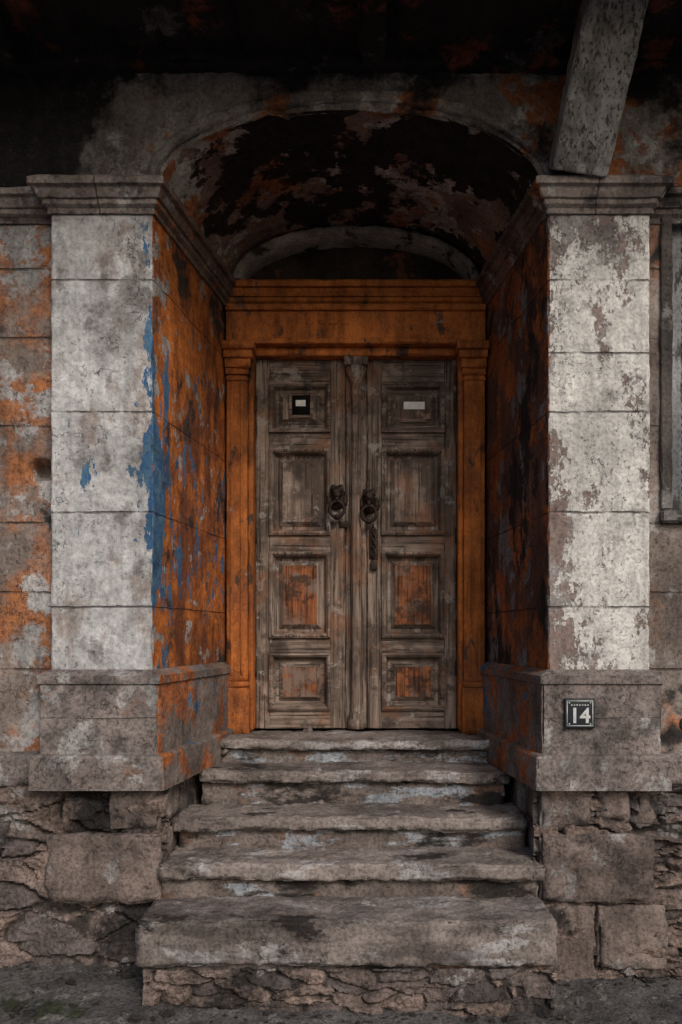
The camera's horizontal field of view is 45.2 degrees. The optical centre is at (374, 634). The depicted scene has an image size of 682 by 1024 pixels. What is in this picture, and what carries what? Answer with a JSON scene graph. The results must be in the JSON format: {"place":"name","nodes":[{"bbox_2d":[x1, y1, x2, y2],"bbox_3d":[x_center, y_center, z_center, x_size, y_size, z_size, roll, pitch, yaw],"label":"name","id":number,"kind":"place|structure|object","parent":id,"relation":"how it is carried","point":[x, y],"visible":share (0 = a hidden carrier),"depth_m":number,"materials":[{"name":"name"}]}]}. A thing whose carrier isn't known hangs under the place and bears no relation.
{"place":"outdoors","nodes":[
{"label":"outdoors","id":0,"kind":"place"},
{"bbox_2d":[0,962,681,1023],"bbox_3d":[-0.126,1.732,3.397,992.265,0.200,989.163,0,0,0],"label":"ground","id":1,"kind":"structure","parent":0,"point":[124,997],"depth_m":3.84,"materials":[{"name":"grey gravel"}]},
{"bbox_2d":[0,786,168,967],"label":"rubble base","id":2,"kind":"object","parent":1,"relation":"on","point":[38,928],"visible":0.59,"depth_m":4.16,"materials":[{"name":"grey stone"}]},
{"bbox_2d":[44,773,201,904],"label":"quoins","id":3,"kind":"object","parent":2,"relation":"on","point":[87,868],"visible":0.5,"depth_m":4.11,"materials":[{"name":"stone"}]},
{"bbox_2d":[28,662,233,790],"bbox_3d":[-1.320,0.474,4.704,0.704,0.603,1.369,0,0,7],"label":"pedestal","id":4,"kind":"object","parent":3,"relation":"on","point":[162,729],"visible":0.94,"depth_m":4.11,"materials":[{"name":"stone"}]},
{"bbox_2d":[51,215,226,669],"bbox_3d":[-1.314,-0.975,4.750,0.530,2.330,1.277,0,0,7],"label":"pilaster shaft","id":5,"kind":"object","parent":4,"relation":"on","point":[138,428],"visible":1,"depth_m":4.15,"materials":[{"name":"grey paint"}]},
{"bbox_2d":[0,751,681,786],"bbox_3d":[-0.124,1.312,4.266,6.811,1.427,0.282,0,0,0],"label":"string band","id":6,"kind":"object","parent":2,"relation":"on","point":[14,768],"visible":0.28,"depth_m":4.13,"materials":[{"name":"stone"}]},
{"bbox_2d":[0,225,51,751],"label":"side wall","id":7,"kind":"structure","parent":6,"relation":"on","point":[25,462],"depth_m":4.25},
{"bbox_2d":[670,523,681,750],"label":"wall below window","id":8,"kind":"structure","parent":6,"relation":"on","point":[676,623],"depth_m":4.25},
{"bbox_2d":[135,726,557,1018],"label":"stone steps","id":9,"kind":"structure","parent":1,"relation":"on","point":[310,870],"depth_m":4.07,"materials":[{"name":"grey stone"}]},
{"bbox_2d":[221,304,488,733],"bbox_3d":[-0.124,-0.747,5.357,1.716,2.779,0.290,0,0,0],"label":"orange door surround","id":10,"kind":"object","parent":9,"relation":"on","point":[255,332],"visible":0.97,"depth_m":5.28,"materials":[{"name":"paint"}]},
{"bbox_2d":[344,356,367,728],"bbox_3d":[-0.124,-0.603,5.418,0.157,2.448,0.147,0,0,0],"label":"door astragal","id":11,"kind":"object","parent":9,"relation":"on","point":[356,367],"visible":0.94,"depth_m":5.41,"materials":[{"name":"brown wood"}]},
{"bbox_2d":[226,375,485,730],"bbox_3d":[-0.124,-0.630,5.530,1.800,2.700,0.040,0,0,0],"label":"door backing","id":12,"kind":"object","parent":9,"relation":"on","point":[328,729],"depth_m":5.51,"materials":[{"name":"brown wood"}]},
{"bbox_2d":[504,776,667,981],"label":"quoins","id":13,"kind":"object","parent":1,"relation":"on","point":[579,869],"visible":0.57,"depth_m":4.12,"materials":[{"name":"stone"}]},
{"bbox_2d":[477,662,671,790],"bbox_3d":[1.072,0.474,4.704,0.703,0.603,1.369,0,0,-7],"label":"pedestal","id":14,"kind":"object","parent":13,"relation":"on","point":[535,744],"visible":0.91,"depth_m":4.11,"materials":[{"name":"stone"}]},
{"bbox_2d":[485,215,649,668],"bbox_3d":[0.874,-0.975,4.637,0.495,2.330,1.374,0,0,-31],"label":"pilaster shaft","id":15,"kind":"object","parent":14,"relation":"on","point":[567,376],"visible":1,"depth_m":4.15,"materials":[{"name":"white stone"}]},
{"bbox_2d":[0,174,681,307],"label":"impost cornice","id":16,"kind":"structure","parent":15,"relation":"on","point":[41,199],"depth_m":4.22,"materials":[{"name":"stone"}]},
{"bbox_2d":[0,71,681,186],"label":"arch front wall","id":17,"kind":"structure","parent":16,"relation":"on","point":[103,123],"depth_m":4.15,"materials":[{"name":"paint"}]},
{"bbox_2d":[0,0,681,77],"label":"jetty beams","id":18,"kind":"structure","parent":17,"relation":"on","point":[372,54],"depth_m":4.08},
{"bbox_2d":[0,0,681,53],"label":"soffit","id":19,"kind":"structure","parent":18,"relation":"attached to","point":[490,26],"depth_m":3.90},
{"bbox_2d":[147,88,553,174],"bbox_3d":[-0.124,-2.530,4.149,2.060,0.462,0.060,0,0,0],"label":"archivolt","id":20,"kind":"object","parent":17,"relation":"attached to","point":[515,133],"visible":0.94,"depth_m":4.13,"materials":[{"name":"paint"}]},
{"bbox_2d":[162,108,537,273],"bbox_3d":[-0.116,-2.479,4.760,1.948,0.399,1.220,0,0,0],"label":"vault","id":21,"kind":"object","parent":16,"relation":"on","point":[241,190],"visible":0.85,"depth_m":4.60,"materials":[{"name":"paint"}]},
{"bbox_2d":[232,225,478,279],"bbox_3d":[-0.124,-2.456,5.375,1.590,0.351,0.261,0,0,0],"label":"arch ring","id":22,"kind":"object","parent":16,"relation":"on","point":[250,263],"visible":0.92,"depth_m":5.30,"materials":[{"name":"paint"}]},
{"bbox_2d":[250,247,461,279],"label":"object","id":23,"kind":"object","parent":16,"relation":"on","point":[353,263],"visible":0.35,"depth_m":5.46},
{"bbox_2d":[548,0,648,176],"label":"jetty strut","id":24,"kind":"object","parent":16,"relation":"on","point":[604,52],"visible":1,"depth_m":3.84,"materials":[{"name":"grey wood"}]},
{"bbox_2d":[659,216,681,523],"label":"shuttered window","id":25,"kind":"structure","parent":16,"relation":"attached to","point":[670,360],"depth_m":4.23,"materials":[{"name":"grey paint"}]},
{"bbox_2d":[564,698,594,727],"bbox_3d":[1.024,0.392,4.092,0.151,0.151,0.024,0,0,0],"label":"house number sign","id":26,"kind":"object","parent":14,"relation":"attached to","point":[579,712],"visible":1,"depth_m":4.08,"materials":[{"name":"metal"}]},
{"bbox_2d":[649,225,670,751],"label":"side wall","id":27,"kind":"structure","parent":14,"relation":"on","point":[659,604],"depth_m":4.25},
{"bbox_2d":[532,784,681,980],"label":"rubble base","id":28,"kind":"object","parent":1,"relation":"on","point":[665,830],"visible":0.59,"depth_m":4.15,"materials":[{"name":"grey stone"}]},
{"bbox_2d":[256,360,456,728],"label":"double door leaves","id":29,"kind":"object","parent":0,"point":[300,600],"visible":1,"depth_m":5.42,"materials":[{"name":"brown wood"}]},
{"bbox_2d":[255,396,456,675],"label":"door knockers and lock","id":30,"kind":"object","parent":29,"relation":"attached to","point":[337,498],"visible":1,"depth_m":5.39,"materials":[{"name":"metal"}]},
{"bbox_2d":[289,392,426,422],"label":"door notices","id":31,"kind":"object","parent":29,"relation":"attached to","point":[300,404],"depth_m":5.42,"materials":[{"name":"paper"}]}
]}

